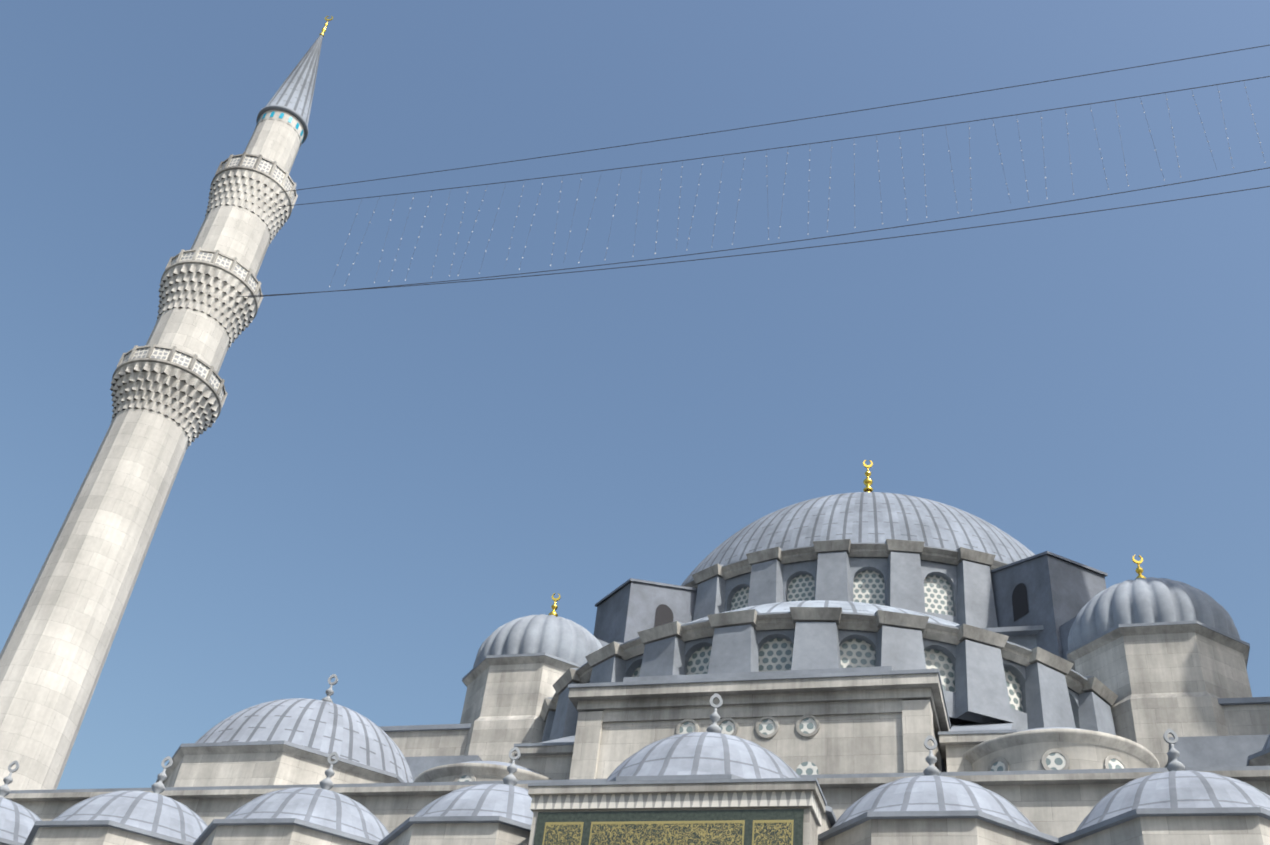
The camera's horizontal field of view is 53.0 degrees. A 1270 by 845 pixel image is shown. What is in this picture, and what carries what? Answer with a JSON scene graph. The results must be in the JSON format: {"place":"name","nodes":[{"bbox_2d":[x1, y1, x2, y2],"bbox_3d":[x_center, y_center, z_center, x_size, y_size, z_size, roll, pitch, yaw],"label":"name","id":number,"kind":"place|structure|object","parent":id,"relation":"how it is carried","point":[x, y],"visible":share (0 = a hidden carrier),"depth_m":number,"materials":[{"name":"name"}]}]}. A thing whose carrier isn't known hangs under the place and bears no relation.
{"place":"outdoors","nodes":[
{"label":"outdoors","id":0,"kind":"place"},
{"bbox_2d":[0,761,41,844],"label":"dome","id":1,"kind":"structure","parent":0,"point":[17,821],"depth_m":28.64,"materials":[{"name":"grey metal"}]},
{"bbox_2d":[24,756,207,844],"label":"dome","id":2,"kind":"structure","parent":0,"point":[134,817],"depth_m":26.71,"materials":[{"name":"grey metal"}]},
{"bbox_2d":[193,752,388,844],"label":"dome","id":3,"kind":"structure","parent":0,"point":[323,815],"depth_m":25.46,"materials":[{"name":"grey metal"}]},
{"bbox_2d":[379,747,532,844],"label":"dome","id":4,"kind":"structure","parent":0,"point":[491,814],"depth_m":24.14,"materials":[{"name":"grey metal"}]},
{"bbox_2d":[0,0,1269,788],"label":"sky","id":5,"kind":"structure","parent":0,"point":[384,481],"materials":[{"name":"blue"}]},
{"bbox_2d":[818,735,1061,844],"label":"dome","id":6,"kind":"structure","parent":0,"point":[931,807],"depth_m":21.77,"materials":[{"name":"grey metal"}]},
{"bbox_2d":[1055,729,1269,844],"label":"dome","id":7,"kind":"structure","parent":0,"point":[1176,804],"depth_m":20.72,"materials":[{"name":"grey metal"}]},
{"bbox_3d":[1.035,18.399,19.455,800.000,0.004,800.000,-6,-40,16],"label":"ground","id":8,"kind":"structure","parent":0,"visible":0},
{"bbox_2d":[0,16,332,789],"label":"minaret","id":9,"kind":"object","parent":8,"relation":"on","point":[168,392],"visible":1,"depth_m":41.93,"materials":[{"name":"stone"}]},
{"bbox_2d":[236,45,1269,297],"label":"string lights","id":10,"kind":"object","parent":9,"relation":"attached to","point":[784,183],"visible":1,"depth_m":41.70,"materials":[{"name":"grey metal"}]},
{"bbox_2d":[4,625,1269,837],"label":"wall","id":11,"kind":"structure","parent":8,"relation":"on","point":[1058,803],"depth_m":30.23,"materials":[{"name":"stone"}]},
{"bbox_2d":[156,674,412,786],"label":"dome","id":12,"kind":"structure","parent":11,"relation":"on","point":[295,741],"depth_m":34.82,"materials":[{"name":"metal"}]},
{"bbox_2d":[414,761,552,781],"bbox_3d":[-3.505,9.042,31.157,4.274,1.423,3.348,-6,-40,16],"label":"exedra","id":13,"kind":"object","parent":11,"relation":"on","point":[480,771],"visible":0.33,"depth_m":29.90,"materials":[{"name":"stone"}]},
{"bbox_2d":[460,593,602,764],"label":"domed turret","id":14,"kind":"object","parent":11,"relation":"on","point":[522,666],"depth_m":40.10,"materials":[{"name":"stone"}]},
{"bbox_2d":[568,666,950,778],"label":"block","id":15,"kind":"structure","parent":11,"relation":"on","point":[869,720],"depth_m":29.00,"materials":[{"name":"stone"}]},
{"bbox_2d":[514,722,1016,779],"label":"piers","id":16,"kind":"structure","parent":11,"relation":"on","point":[551,759],"depth_m":30.37,"materials":[{"name":"stone"}]},
{"bbox_2d":[540,607,1117,741],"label":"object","id":17,"kind":"object","parent":11,"relation":"on","point":[983,681],"visible":0.69,"depth_m":32.51,"materials":[{"name":"grey"}]},
{"bbox_2d":[586,600,1078,693],"bbox_3d":[5.138,6.553,37.598,16.697,3.850,8.934,-6,-40,16],"label":"semi-dome","id":18,"kind":"object","parent":11,"relation":"on","point":[857,607],"visible":0.1,"depth_m":34.71,"materials":[{"name":"grey metal"}]},
{"bbox_2d":[683,539,1008,627],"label":"drum","id":19,"kind":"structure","parent":11,"relation":"on","point":[903,575],"depth_m":43.76,"materials":[{"name":"grey"}]},
{"bbox_2d":[681,460,1034,585],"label":"main dome","id":20,"kind":"structure","parent":19,"relation":"on","point":[868,514],"depth_m":46.70,"materials":[{"name":"grey metal"}]},
{"bbox_2d":[593,551,1107,659],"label":"flying buttress","id":21,"kind":"structure","parent":11,"relation":"on","point":[1053,594],"depth_m":42.02,"materials":[{"name":"grey"}]},
{"bbox_2d":[964,727,1159,770],"bbox_3d":[9.136,7.535,27.655,4.274,1.730,3.348,-6,-40,16],"label":"exedra","id":22,"kind":"object","parent":11,"relation":"on","point":[1056,748],"visible":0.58,"depth_m":26.47,"materials":[{"name":"stone"}]},
{"bbox_2d":[1066,555,1251,767],"bbox_3d":[14.786,8.656,35.425,4.841,11.754,4.841,-6,-40,16],"label":"domed turret","id":23,"kind":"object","parent":11,"relation":"on","point":[1159,657],"depth_m":34.77,"materials":[{"name":"stone"}]},
{"bbox_2d":[1246,734,1269,765],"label":"dome","id":24,"kind":"structure","parent":11,"relation":"on","point":[1261,758],"depth_m":28.80,"materials":[{"name":"metal"}]},
{"bbox_3d":[0.812,12.800,20.683,39.680,10.200,5.220,-6,-40,16],"label":"portico","id":25,"kind":"object","parent":8,"relation":"on","visible":0},
{"bbox_2d":[528,777,826,844],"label":"entrance portal","id":26,"kind":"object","parent":25,"relation":"on","point":[774,811],"depth_m":22.11,"materials":[{"name":"stone"}]},
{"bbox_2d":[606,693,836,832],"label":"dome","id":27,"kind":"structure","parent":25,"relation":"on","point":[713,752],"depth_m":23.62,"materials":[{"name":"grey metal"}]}
]}

